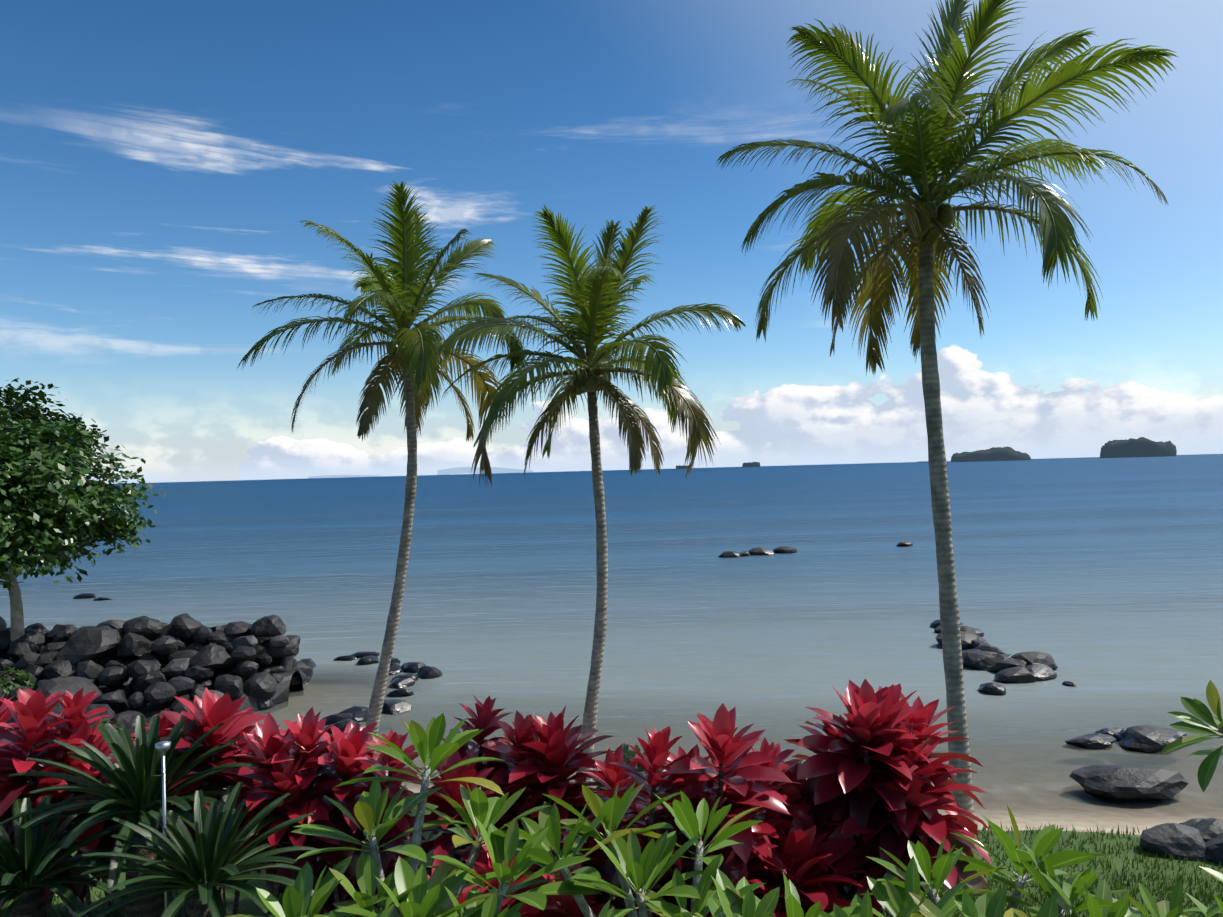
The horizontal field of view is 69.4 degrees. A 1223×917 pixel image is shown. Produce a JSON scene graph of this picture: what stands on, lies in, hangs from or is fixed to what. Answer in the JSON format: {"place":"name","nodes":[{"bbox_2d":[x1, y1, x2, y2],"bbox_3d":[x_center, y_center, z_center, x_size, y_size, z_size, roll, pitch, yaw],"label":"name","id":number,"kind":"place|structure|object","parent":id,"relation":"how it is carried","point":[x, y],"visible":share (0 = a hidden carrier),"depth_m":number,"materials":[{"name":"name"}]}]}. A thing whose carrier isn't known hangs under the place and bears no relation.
{"place":"outdoors","nodes":[
{"label":"outdoors","id":0,"kind":"place"},
{"bbox_2d":[308,467,532,477],"bbox_3d":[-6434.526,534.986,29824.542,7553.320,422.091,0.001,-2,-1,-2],"label":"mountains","id":1,"kind":"structure","parent":0,"point":[458,470],"depth_m":29863.15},
{"bbox_2d":[0,454,1222,809],"bbox_3d":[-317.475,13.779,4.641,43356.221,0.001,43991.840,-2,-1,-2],"label":"sea water","id":2,"kind":"structure","parent":0,"point":[1100,580],"depth_m":39.10,"materials":[{"name":"blue liquid"}]},
{"bbox_2d":[676,437,1176,468],"bbox_3d":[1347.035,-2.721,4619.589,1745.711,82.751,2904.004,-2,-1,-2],"label":"islands","id":3,"kind":"object","parent":2,"relation":"in","point":[1138,447],"visible":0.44,"depth_m":3197.87,"materials":[{"name":"grey stone"}]},
{"bbox_2d":[0,675,1222,916],"bbox_3d":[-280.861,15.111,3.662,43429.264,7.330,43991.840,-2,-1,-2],"label":"terrain","id":4,"kind":"structure","parent":0,"point":[1080,815],"depth_m":13.09,"materials":[{"name":"beige sand"}]},
{"bbox_2d":[0,378,165,671],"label":"broadleaf tree","id":5,"kind":"object","parent":4,"relation":"on","point":[43,503],"visible":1,"depth_m":20.35,"materials":[{"name":"green plant"}]},
{"bbox_2d":[0,715,316,916],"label":"cycad sago palms","id":6,"kind":"object","parent":4,"relation":"on","point":[205,866],"visible":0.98,"depth_m":6.87,"materials":[{"name":"green plant"}]},
{"bbox_2d":[155,741,170,910],"bbox_3d":[-3.386,3.209,6.710,0.110,2.102,0.110,-2,-1,-2],"label":"garden light","id":7,"kind":"object","parent":4,"relation":"on","point":[162,748],"visible":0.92,"depth_m":6.71,"materials":[{"name":"silver metal"}]},
{"bbox_2d":[0,667,669,872],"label":"shrubs","id":8,"kind":"object","parent":4,"relation":"on","point":[627,753],"visible":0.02,"depth_m":16.17,"materials":[{"name":"red plant"}]},
{"bbox_2d":[237,180,526,756],"bbox_3d":[-3.650,0.558,14.684,4.781,9.958,4.696,-2,-1,-2],"label":"palm","id":9,"kind":"object","parent":4,"relation":"on","point":[402,300],"visible":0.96,"depth_m":14.56,"materials":[{"name":"green plant"}]},
{"bbox_2d":[0,679,991,916],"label":"red cordyline","id":10,"kind":"object","parent":4,"relation":"on","point":[876,771],"visible":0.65,"depth_m":7.38,"materials":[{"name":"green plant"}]},
{"bbox_2d":[436,204,745,787],"bbox_3d":[-0.270,0.798,13.468,4.603,8.848,4.548,-2,-1,-2],"label":"palm","id":11,"kind":"object","parent":4,"relation":"on","point":[595,296],"visible":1,"depth_m":13.00,"materials":[{"name":"green plant"}]},
{"bbox_2d":[0,542,1222,864],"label":"boulders","id":12,"kind":"object","parent":4,"relation":"on","point":[134,668],"visible":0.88,"depth_m":19.58,"materials":[{"name":"grey stone"}]},
{"bbox_2d":[48,823,1222,916],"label":"grass tufts","id":13,"kind":"object","parent":4,"relation":"on","point":[1201,892],"visible":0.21,"depth_m":8.46,"materials":[{"name":"green plant"}]},
{"bbox_2d":[225,680,1222,916],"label":"green shrubs","id":14,"kind":"object","parent":4,"relation":"on","point":[414,888],"visible":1,"depth_m":4.94,"materials":[{"name":"green plant"}]},
{"bbox_2d":[716,0,1178,824],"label":"palm","id":15,"kind":"object","parent":4,"relation":"on","point":[922,148],"visible":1,"depth_m":10.56,"materials":[{"name":"green plant"}]},
{"bbox_2d":[0,0,1222,484],"label":"sky","id":16,"kind":"structure","parent":0,"point":[162,162],"materials":[{"name":"blue"}]}
]}

